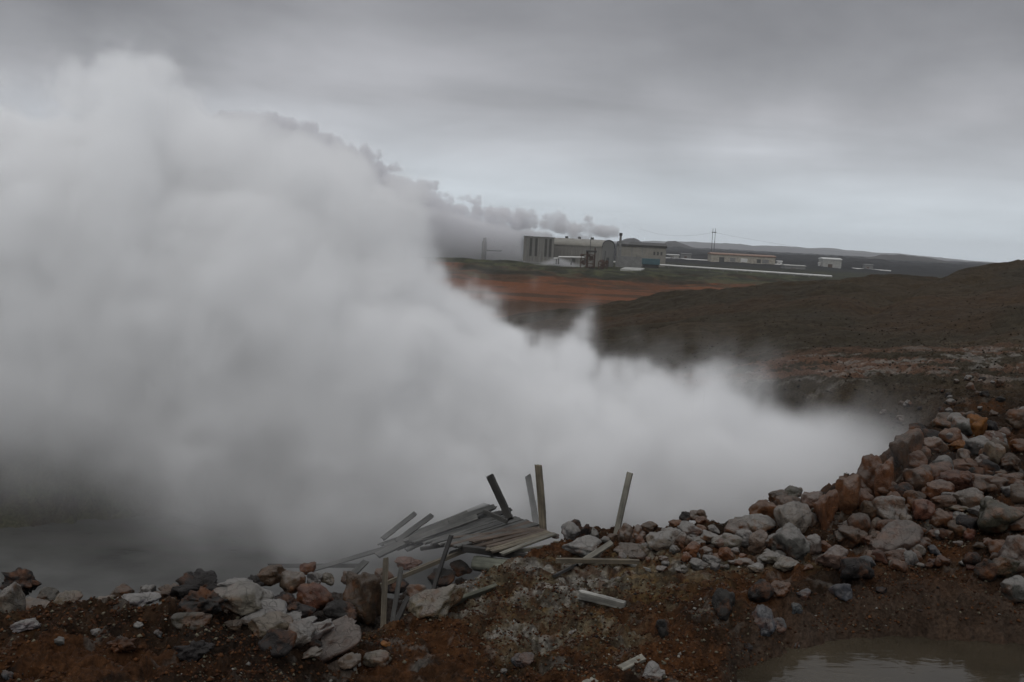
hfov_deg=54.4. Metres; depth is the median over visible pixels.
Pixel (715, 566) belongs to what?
stone
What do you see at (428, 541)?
wooden plank
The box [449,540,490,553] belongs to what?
wooden plank
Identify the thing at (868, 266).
shed
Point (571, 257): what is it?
steam pipe
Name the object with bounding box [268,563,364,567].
wooden plank
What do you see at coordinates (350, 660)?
boulder
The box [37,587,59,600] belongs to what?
boulder
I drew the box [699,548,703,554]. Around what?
stone
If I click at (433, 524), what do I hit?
wooden plank
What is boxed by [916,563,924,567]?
stone
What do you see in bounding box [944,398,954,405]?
stone
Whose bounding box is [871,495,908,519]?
boulder
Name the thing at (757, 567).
boulder
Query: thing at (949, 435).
boulder
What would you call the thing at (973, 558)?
boulder
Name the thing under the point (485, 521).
wooden plank
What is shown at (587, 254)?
wellhead
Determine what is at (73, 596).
boulder
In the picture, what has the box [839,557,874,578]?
boulder
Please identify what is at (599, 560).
wooden plank
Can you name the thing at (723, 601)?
boulder
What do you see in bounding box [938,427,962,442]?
boulder
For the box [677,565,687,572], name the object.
stone
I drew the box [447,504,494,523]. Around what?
wooden plank
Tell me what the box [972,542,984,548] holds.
stone
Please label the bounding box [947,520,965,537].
boulder
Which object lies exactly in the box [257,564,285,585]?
boulder
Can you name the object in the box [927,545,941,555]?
stone
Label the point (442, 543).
wooden plank
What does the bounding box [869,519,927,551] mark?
boulder
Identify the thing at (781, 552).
stone
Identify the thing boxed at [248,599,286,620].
boulder
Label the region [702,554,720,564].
boulder
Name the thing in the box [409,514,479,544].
wooden plank
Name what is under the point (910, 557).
boulder
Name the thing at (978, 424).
boulder
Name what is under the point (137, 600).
boulder
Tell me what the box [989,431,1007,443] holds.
boulder
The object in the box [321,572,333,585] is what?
stone
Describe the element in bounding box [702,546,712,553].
stone
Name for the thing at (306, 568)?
boulder
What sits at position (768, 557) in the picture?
boulder
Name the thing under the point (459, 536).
wooden plank
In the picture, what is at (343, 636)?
boulder
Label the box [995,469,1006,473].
stone
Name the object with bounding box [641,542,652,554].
stone
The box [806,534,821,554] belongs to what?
boulder
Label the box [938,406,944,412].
stone
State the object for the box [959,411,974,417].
stone
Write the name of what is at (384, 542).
wooden plank
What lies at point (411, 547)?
wooden plank
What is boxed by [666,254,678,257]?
shed
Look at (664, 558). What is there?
stone
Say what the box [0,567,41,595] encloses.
boulder
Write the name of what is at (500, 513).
wooden plank
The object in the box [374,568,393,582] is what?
boulder
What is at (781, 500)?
boulder
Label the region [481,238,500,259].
flash tank
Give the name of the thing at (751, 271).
steam pipe
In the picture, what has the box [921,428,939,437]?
boulder
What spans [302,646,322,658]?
boulder
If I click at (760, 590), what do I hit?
boulder
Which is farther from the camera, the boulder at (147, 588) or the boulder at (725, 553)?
the boulder at (725, 553)
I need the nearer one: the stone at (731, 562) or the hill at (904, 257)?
the stone at (731, 562)
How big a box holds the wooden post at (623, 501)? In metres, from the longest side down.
1.045 x 0.078 x 0.072 m
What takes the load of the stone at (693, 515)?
on the ground
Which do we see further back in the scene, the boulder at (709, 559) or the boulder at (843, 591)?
the boulder at (709, 559)
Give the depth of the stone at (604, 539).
12.32 m
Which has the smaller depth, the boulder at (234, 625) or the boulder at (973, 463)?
the boulder at (234, 625)
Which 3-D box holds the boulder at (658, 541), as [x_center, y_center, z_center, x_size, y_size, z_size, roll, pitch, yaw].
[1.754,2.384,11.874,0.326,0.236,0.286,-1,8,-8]
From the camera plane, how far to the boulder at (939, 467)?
13.69 m
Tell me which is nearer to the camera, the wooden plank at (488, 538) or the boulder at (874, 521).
the boulder at (874, 521)
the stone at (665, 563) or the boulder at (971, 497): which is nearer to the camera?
the stone at (665, 563)
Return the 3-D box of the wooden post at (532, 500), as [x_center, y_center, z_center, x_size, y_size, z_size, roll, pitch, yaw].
[0.325,2.530,15.513,0.103,0.933,0.053,-10,-18,0]
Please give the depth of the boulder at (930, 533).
12.21 m
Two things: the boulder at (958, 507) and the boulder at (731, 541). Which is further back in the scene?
the boulder at (958, 507)
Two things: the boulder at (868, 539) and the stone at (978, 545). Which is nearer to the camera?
the stone at (978, 545)
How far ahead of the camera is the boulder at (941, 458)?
14.28 m
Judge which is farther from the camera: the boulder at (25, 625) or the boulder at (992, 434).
the boulder at (992, 434)
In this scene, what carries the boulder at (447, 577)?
on the ground
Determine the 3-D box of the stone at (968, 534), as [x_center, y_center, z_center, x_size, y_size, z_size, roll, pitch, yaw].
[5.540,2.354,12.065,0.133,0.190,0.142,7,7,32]
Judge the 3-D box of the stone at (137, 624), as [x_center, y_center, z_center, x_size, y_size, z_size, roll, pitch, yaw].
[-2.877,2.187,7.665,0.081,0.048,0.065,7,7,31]
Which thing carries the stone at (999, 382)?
on the ground
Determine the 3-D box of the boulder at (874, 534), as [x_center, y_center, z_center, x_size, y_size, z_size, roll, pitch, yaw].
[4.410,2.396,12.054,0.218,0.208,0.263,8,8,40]
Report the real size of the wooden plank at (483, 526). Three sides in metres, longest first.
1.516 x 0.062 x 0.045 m
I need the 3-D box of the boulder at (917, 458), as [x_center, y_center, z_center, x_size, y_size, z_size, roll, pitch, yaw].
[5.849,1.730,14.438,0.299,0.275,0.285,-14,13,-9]
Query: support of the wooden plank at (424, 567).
on the boulder at (392, 586)
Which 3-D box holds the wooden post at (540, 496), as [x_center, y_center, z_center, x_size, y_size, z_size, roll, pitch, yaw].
[0.396,2.163,13.646,0.093,0.961,0.078,-5,0,29]
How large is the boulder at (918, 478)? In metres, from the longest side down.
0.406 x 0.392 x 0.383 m
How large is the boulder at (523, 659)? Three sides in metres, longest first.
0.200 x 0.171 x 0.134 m
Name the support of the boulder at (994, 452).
on the ground
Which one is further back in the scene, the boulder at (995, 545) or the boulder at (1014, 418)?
the boulder at (1014, 418)
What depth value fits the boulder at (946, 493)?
12.82 m
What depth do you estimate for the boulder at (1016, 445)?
15.02 m
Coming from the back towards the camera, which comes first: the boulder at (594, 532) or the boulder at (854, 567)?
the boulder at (594, 532)
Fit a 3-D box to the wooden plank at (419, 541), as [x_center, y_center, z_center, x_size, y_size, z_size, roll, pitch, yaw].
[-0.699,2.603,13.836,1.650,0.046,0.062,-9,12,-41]
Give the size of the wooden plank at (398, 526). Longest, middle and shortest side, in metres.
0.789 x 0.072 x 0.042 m
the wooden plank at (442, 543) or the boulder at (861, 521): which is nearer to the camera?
the boulder at (861, 521)
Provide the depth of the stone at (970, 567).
11.17 m
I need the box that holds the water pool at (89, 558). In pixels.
[0,479,642,604]
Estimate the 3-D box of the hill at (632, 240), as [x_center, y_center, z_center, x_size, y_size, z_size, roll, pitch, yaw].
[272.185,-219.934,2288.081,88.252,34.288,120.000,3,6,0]
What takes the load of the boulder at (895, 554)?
on the ground
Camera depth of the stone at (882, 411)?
20.79 m
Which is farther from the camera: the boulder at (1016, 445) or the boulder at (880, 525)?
the boulder at (1016, 445)
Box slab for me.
[620,267,644,270]
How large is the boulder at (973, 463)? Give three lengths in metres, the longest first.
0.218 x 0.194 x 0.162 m
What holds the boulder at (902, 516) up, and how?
on the ground
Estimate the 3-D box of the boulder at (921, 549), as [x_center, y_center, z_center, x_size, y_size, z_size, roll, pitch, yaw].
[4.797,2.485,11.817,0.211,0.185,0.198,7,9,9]
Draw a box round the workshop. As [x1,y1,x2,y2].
[616,241,666,266]
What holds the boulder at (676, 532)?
on the ground
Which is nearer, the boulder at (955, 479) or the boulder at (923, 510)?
the boulder at (923, 510)
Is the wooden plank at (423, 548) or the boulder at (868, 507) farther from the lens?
the wooden plank at (423, 548)
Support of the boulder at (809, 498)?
on the ground
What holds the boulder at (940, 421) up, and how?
on the ground
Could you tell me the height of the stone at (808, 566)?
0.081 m
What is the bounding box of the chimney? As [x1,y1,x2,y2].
[618,233,622,255]
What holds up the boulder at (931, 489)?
on the ground
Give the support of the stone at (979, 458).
on the ground
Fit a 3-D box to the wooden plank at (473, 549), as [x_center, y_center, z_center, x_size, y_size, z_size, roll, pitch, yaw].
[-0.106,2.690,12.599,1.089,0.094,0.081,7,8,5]
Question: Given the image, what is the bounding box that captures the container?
[642,258,659,267]
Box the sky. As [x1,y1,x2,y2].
[0,0,1023,262]
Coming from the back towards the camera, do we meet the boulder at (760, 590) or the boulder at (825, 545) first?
the boulder at (825, 545)
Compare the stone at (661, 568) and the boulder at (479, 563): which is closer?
the stone at (661, 568)
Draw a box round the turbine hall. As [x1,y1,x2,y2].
[553,236,614,266]
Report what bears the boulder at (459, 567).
on the ground
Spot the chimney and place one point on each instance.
(620, 244)
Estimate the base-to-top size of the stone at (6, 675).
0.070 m
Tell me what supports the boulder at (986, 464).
on the ground
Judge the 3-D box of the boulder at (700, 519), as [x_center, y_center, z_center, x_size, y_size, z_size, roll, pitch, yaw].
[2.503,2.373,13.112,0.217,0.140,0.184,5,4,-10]
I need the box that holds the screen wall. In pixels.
[615,256,641,267]
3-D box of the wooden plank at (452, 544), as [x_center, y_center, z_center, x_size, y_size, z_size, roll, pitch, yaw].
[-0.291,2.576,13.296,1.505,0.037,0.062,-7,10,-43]
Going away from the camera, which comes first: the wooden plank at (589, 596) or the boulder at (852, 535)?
the wooden plank at (589, 596)
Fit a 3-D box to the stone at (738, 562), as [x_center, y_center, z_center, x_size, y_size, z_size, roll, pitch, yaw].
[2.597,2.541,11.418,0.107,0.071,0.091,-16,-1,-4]
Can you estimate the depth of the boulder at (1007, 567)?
10.69 m
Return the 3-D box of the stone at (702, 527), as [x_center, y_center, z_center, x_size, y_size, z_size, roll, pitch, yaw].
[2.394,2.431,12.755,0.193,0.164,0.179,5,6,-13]
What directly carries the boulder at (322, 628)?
on the ground
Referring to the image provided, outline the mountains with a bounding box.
[613,241,998,262]
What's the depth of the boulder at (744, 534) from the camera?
12.32 m
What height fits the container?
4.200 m
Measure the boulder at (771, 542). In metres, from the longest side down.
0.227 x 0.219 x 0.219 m
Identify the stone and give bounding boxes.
[1,670,13,680]
[90,628,100,636]
[133,621,143,627]
[154,629,161,637]
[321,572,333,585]
[380,640,390,646]
[500,668,506,673]
[600,536,609,542]
[607,534,618,541]
[617,552,626,558]
[632,524,645,537]
[635,535,644,543]
[635,552,646,560]
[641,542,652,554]
[655,566,667,571]
[658,556,668,560]
[661,561,669,566]
[669,545,680,553]
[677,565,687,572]
[679,511,690,520]
[681,552,691,561]
[685,535,693,544]
[690,510,697,520]
[696,524,706,535]
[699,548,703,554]
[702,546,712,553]
[708,524,719,533]
[710,562,719,571]
[715,538,724,547]
[722,564,729,569]
[728,559,741,565]
[731,547,739,554]
[734,560,742,565]
[739,553,746,557]
[775,550,785,555]
[791,602,802,613]
[796,588,810,600]
[803,564,812,569]
[865,550,875,560]
[875,586,886,593]
[879,409,886,414]
[895,415,903,422]
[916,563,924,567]
[923,537,930,546]
[924,562,933,568]
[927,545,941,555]
[927,558,937,567]
[934,529,941,539]
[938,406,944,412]
[938,528,948,538]
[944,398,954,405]
[947,530,954,539]
[952,540,962,545]
[956,448,970,458]
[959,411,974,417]
[963,528,975,542]
[964,375,971,380]
[965,382,975,390]
[965,563,974,570]
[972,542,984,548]
[974,454,989,464]
[981,391,989,396]
[986,420,998,430]
[990,411,997,415]
[995,379,1004,386]
[995,396,1005,401]
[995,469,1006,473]
[998,427,1010,438]
[1001,486,1010,496]
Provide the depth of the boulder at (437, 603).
9.76 m
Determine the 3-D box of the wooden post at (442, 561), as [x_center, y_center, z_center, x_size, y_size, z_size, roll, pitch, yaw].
[-0.872,2.768,12.459,0.052,0.752,0.059,9,-28,18]
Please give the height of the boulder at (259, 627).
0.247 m
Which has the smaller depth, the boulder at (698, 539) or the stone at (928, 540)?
the stone at (928, 540)
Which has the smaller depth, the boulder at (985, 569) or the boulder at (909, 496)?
the boulder at (985, 569)
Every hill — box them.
[622,238,640,241]
[666,241,696,248]
[865,254,954,263]
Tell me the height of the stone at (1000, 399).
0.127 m
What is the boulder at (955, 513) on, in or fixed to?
on the ground
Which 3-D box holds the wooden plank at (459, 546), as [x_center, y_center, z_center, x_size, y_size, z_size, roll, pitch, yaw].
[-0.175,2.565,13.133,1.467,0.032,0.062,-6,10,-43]
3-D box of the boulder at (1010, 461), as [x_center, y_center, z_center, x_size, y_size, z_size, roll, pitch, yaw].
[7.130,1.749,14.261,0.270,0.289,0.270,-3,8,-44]
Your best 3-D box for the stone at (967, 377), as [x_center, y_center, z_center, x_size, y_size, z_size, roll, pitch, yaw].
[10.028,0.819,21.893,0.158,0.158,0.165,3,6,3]
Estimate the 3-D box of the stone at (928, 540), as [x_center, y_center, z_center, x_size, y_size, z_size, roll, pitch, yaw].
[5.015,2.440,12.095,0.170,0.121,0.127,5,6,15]
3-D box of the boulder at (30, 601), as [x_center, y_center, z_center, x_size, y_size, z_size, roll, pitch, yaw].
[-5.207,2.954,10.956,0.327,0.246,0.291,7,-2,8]
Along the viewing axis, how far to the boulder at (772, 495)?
14.79 m
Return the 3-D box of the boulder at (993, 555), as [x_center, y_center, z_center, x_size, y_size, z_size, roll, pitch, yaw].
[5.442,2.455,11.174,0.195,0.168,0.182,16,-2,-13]
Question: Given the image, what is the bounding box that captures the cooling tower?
[523,236,554,263]
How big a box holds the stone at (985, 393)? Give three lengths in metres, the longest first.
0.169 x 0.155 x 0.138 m
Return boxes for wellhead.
[580,239,596,268]
[598,251,608,268]
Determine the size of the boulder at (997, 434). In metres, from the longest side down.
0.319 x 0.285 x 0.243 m
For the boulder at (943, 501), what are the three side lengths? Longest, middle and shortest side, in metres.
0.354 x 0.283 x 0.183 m
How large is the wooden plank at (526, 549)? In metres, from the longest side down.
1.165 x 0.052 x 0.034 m
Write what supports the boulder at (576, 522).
on the ground
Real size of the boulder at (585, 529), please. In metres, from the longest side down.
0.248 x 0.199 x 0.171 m
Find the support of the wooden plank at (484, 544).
on the wooden plank at (473, 549)
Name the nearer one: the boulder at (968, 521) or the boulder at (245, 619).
the boulder at (245, 619)
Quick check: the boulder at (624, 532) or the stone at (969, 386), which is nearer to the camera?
the boulder at (624, 532)
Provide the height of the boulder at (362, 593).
0.593 m
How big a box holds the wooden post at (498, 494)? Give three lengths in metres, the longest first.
0.701 x 0.103 x 0.076 m
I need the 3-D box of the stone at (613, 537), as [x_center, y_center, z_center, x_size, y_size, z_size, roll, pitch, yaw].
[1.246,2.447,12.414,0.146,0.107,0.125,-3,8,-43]
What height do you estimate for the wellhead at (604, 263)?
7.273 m
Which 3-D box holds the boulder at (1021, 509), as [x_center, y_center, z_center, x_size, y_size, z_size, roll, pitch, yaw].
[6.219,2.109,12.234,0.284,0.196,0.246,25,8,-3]
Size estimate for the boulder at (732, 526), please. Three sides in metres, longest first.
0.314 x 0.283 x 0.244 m
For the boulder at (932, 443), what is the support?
on the ground
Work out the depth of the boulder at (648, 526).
12.81 m
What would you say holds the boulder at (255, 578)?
on the ground
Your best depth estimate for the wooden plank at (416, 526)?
14.04 m
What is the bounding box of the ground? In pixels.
[0,211,1023,681]
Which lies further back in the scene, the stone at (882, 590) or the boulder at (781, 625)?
the stone at (882, 590)
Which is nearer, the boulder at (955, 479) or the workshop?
the boulder at (955, 479)
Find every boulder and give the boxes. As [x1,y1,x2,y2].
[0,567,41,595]
[0,582,25,613]
[9,618,40,632]
[26,596,49,609]
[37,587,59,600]
[54,590,82,604]
[54,636,64,645]
[97,595,113,598]
[106,636,136,652]
[110,583,134,598]
[114,593,149,607]
[139,584,156,592]
[143,591,161,604]
[154,583,178,601]
[168,568,219,600]
[170,612,212,629]
[172,640,214,662]
[178,586,227,613]
[213,581,273,615]
[217,578,252,586]
[224,619,242,630]
[241,615,249,624]
[247,574,263,585]
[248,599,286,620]
[248,611,293,639]
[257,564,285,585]
[258,629,296,657]
[264,589,274,598]
[275,591,300,612]
[279,570,305,593]
[286,611,301,620]
[288,619,314,647]
[289,604,315,618]
[296,582,333,612]
[300,562,315,574]
[301,616,316,622]
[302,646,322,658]
[307,572,322,583]
[309,639,321,647]
[311,619,334,640]
[318,615,361,662]
[322,599,356,619]
[337,652,360,669]
[341,571,346,584]
[343,571,381,625]
[363,649,391,666]
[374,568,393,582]
[387,579,408,593]
[394,556,421,570]
[406,584,426,595]
[408,583,466,619]
[427,568,455,586]
[450,559,472,576]
[471,556,506,571]
[511,652,533,667]
[561,521,580,539]
[562,535,601,556]
[571,519,581,528]
[578,524,590,536]
[590,527,598,538]
[613,542,644,558]
[617,523,632,542]
[640,521,657,533]
[642,660,665,680]
[646,530,672,550]
[654,619,668,637]
[661,527,681,546]
[668,519,681,527]
[674,531,686,548]
[677,521,702,536]
[681,541,700,557]
[690,558,708,570]
[691,536,705,543]
[695,516,710,524]
[696,509,706,516]
[700,530,717,543]
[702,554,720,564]
[711,533,742,548]
[711,587,734,620]
[718,547,733,561]
[724,518,748,534]
[734,514,775,532]
[735,529,751,547]
[735,557,753,566]
[747,529,767,553]
[747,562,763,571]
[747,579,773,601]
[748,499,776,516]
[752,604,776,636]
[757,550,781,563]
[765,533,777,551]
[768,489,787,502]
[771,580,790,597]
[773,522,810,559]
[773,555,797,571]
[774,495,800,505]
[774,501,817,533]
[774,617,786,633]
[784,485,802,496]
[800,491,822,508]
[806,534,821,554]
[813,489,838,529]
[816,545,848,568]
[821,540,831,551]
[829,583,852,600]
[834,530,845,543]
[835,474,860,514]
[837,525,868,547]
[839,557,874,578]
[847,513,871,531]
[856,454,881,490]
[857,488,874,507]
[859,500,876,519]
[860,535,872,546]
[860,555,875,567]
[861,479,873,495]
[864,530,879,542]
[867,517,881,532]
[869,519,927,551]
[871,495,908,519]
[871,549,887,564]
[874,457,894,497]
[874,481,896,495]
[875,519,893,530]
[884,549,904,561]
[887,491,900,495]
[888,482,913,496]
[889,428,923,468]
[889,558,907,571]
[899,512,911,520]
[902,465,933,491]
[903,490,925,509]
[903,550,919,565]
[908,544,925,555]
[909,423,925,428]
[909,450,927,468]
[912,499,935,520]
[913,551,922,561]
[920,461,952,479]
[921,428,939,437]
[921,446,930,460]
[921,479,954,498]
[923,436,948,452]
[926,529,937,536]
[929,508,950,527]
[930,412,952,429]
[931,495,956,508]
[932,455,953,469]
[934,555,949,566]
[935,470,966,489]
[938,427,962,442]
[941,492,953,495]
[945,432,967,440]
[946,504,967,511]
[947,412,961,421]
[947,439,964,450]
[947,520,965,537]
[951,415,972,435]
[952,458,971,470]
[952,487,984,511]
[952,511,966,519]
[956,514,977,528]
[958,471,974,487]
[962,552,980,565]
[964,435,988,454]
[964,458,978,467]
[967,414,987,436]
[967,466,984,474]
[967,505,979,516]
[972,474,1008,493]
[973,558,997,581]
[977,497,1023,532]
[979,459,999,475]
[981,441,1005,463]
[983,430,1003,441]
[986,484,998,494]
[986,538,1004,553]
[987,470,994,474]
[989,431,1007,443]
[989,552,997,559]
[991,438,1008,452]
[992,555,1020,577]
[995,472,1023,485]
[998,534,1023,573]
[998,575,1023,603]
[1000,453,1020,471]
[1004,409,1023,428]
[1008,483,1023,503]
[1008,517,1023,530]
[1010,438,1023,452]
[1010,506,1023,512]
[1014,478,1023,485]
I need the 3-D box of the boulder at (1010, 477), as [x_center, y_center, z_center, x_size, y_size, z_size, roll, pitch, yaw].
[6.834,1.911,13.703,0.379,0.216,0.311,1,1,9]
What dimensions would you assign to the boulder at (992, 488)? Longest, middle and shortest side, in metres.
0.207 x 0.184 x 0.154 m
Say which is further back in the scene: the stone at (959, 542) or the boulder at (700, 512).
the boulder at (700, 512)
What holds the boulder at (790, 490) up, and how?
on the ground
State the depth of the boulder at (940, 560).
11.43 m
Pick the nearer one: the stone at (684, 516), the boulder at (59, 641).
the boulder at (59, 641)
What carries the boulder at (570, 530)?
on the ground
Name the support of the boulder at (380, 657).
on the ground
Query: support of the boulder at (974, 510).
on the ground
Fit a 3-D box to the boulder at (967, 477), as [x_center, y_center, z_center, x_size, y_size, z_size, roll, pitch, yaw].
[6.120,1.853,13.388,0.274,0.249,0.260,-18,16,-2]
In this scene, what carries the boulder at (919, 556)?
on the ground
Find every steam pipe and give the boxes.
[554,256,584,264]
[613,261,831,277]
[666,257,779,264]
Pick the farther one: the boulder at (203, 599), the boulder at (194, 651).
the boulder at (203, 599)
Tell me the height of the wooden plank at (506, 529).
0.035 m
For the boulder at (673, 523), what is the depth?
12.86 m
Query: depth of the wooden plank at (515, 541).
12.81 m
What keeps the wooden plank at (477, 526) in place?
on the wooden plank at (428, 541)
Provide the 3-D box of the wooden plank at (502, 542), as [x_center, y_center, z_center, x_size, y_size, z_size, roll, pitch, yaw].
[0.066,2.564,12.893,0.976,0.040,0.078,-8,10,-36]
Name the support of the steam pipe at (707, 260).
on the ground
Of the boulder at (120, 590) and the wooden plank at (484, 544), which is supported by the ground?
the boulder at (120, 590)
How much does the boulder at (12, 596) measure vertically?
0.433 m
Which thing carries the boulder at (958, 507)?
on the ground
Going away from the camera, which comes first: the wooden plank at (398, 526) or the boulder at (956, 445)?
the wooden plank at (398, 526)
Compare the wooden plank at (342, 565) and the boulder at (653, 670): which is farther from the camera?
the wooden plank at (342, 565)
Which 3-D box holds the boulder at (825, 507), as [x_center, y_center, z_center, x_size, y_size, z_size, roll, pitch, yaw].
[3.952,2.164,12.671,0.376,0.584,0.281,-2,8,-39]
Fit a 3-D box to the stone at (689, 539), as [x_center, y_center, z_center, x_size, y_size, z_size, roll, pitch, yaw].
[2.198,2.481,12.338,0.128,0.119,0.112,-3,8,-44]
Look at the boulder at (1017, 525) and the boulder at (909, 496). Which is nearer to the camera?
the boulder at (1017, 525)
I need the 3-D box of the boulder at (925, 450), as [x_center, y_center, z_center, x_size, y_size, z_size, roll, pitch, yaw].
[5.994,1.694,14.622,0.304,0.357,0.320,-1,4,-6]
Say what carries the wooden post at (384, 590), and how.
on the ground
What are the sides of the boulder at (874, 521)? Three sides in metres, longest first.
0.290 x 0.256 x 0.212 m
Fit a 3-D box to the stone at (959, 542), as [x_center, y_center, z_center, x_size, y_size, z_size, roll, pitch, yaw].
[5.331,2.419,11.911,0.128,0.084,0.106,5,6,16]
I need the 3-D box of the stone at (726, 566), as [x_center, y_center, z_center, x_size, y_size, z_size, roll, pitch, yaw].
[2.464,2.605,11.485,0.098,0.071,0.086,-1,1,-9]
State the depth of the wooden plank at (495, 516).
13.55 m
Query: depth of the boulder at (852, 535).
12.11 m
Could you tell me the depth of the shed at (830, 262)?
741.76 m
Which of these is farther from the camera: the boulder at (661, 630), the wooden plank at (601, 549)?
the wooden plank at (601, 549)
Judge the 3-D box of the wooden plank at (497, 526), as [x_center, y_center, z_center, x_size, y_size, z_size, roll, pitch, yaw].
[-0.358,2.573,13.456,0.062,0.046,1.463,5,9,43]
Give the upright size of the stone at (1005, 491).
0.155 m
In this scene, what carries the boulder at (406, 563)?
on the ground
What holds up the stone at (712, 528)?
on the ground
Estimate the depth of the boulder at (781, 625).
9.86 m
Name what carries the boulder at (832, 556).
on the ground
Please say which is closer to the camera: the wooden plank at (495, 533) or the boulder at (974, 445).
the wooden plank at (495, 533)
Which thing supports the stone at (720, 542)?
on the ground
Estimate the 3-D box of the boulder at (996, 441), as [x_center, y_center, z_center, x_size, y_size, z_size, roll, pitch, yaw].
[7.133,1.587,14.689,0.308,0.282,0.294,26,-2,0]
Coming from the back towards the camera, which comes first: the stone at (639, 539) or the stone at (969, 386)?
the stone at (969, 386)
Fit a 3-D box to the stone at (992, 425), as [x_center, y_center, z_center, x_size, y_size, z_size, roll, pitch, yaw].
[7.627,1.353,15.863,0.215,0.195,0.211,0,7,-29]
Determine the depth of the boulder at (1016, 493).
12.78 m
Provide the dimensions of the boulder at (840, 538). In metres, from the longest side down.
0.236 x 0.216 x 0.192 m
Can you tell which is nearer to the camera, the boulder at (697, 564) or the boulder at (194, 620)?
the boulder at (194, 620)
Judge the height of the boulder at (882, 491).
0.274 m
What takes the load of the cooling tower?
on the ground
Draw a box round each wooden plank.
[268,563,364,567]
[314,543,393,571]
[345,559,368,578]
[374,510,467,557]
[378,503,485,545]
[380,512,416,540]
[380,550,464,587]
[387,504,484,544]
[394,513,433,541]
[404,506,496,551]
[408,516,490,542]
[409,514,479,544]
[409,549,460,570]
[412,517,491,543]
[420,545,443,550]
[422,515,512,544]
[430,515,503,539]
[430,517,518,545]
[431,517,504,542]
[437,516,516,544]
[438,518,520,545]
[444,520,525,546]
[445,519,523,543]
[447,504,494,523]
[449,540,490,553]
[450,521,529,546]
[452,522,532,547]
[452,583,496,606]
[453,522,534,547]
[453,526,536,538]
[455,523,539,548]
[461,544,526,557]
[469,527,538,543]
[473,528,542,546]
[482,509,507,523]
[485,529,547,547]
[485,530,549,551]
[490,532,552,552]
[491,544,549,556]
[495,508,511,515]
[499,533,556,555]
[552,563,578,576]
[556,558,638,563]
[576,590,625,607]
[577,540,613,565]
[582,654,645,681]
[625,564,650,571]
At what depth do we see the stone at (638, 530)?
12.69 m
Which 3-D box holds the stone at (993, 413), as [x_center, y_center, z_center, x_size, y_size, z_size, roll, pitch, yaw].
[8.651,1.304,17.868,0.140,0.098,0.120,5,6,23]
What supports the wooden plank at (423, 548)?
on the ground
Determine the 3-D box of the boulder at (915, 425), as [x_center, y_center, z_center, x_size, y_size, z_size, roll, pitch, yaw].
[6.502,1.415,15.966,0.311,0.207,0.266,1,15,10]
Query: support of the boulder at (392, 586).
on the ground
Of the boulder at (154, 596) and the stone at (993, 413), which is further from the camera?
the stone at (993, 413)
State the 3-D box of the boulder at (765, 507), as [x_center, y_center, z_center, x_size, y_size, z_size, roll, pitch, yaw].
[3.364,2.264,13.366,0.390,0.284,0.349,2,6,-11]
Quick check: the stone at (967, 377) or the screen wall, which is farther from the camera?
the screen wall
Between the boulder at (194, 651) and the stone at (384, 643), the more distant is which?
the stone at (384, 643)
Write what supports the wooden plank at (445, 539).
on the wooden plank at (477, 526)
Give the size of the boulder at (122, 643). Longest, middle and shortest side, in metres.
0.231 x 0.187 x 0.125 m
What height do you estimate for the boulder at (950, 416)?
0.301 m
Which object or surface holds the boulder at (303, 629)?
on the ground
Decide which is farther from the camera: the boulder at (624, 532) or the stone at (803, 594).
the boulder at (624, 532)
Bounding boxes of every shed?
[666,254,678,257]
[680,253,691,258]
[707,252,775,264]
[780,264,805,268]
[818,257,841,267]
[862,264,872,268]
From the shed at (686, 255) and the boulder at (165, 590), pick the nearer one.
the boulder at (165, 590)
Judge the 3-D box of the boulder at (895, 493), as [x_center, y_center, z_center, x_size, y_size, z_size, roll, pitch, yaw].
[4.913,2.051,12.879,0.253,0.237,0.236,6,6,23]
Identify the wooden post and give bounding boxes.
[380,557,388,627]
[390,566,402,621]
[394,595,409,620]
[431,534,453,588]
[486,474,513,520]
[525,474,538,526]
[534,464,546,529]
[613,472,632,533]
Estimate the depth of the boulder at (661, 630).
9.31 m
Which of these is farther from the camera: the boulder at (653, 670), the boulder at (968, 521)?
the boulder at (968, 521)
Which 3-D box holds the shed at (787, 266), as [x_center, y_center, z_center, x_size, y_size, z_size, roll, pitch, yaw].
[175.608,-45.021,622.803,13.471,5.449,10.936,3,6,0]
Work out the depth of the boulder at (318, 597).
11.33 m
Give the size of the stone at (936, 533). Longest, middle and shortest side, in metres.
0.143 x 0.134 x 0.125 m
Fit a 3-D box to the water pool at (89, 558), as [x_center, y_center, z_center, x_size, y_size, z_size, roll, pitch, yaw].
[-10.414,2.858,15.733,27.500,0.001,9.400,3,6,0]
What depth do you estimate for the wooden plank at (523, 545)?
12.65 m
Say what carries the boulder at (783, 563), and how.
on the ground
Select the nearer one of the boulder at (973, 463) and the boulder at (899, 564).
the boulder at (899, 564)
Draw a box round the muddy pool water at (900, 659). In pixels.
[736,636,1023,681]
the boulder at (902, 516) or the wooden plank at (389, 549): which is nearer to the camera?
the boulder at (902, 516)
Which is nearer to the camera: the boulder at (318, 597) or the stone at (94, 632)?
the stone at (94, 632)
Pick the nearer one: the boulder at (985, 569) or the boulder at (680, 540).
the boulder at (985, 569)
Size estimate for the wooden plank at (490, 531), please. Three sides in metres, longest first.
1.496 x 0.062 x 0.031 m
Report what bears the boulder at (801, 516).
on the ground
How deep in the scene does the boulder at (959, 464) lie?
14.26 m
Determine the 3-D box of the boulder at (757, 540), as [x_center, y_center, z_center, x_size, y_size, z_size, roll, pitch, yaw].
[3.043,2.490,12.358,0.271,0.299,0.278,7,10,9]
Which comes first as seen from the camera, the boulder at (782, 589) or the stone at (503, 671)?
the stone at (503, 671)

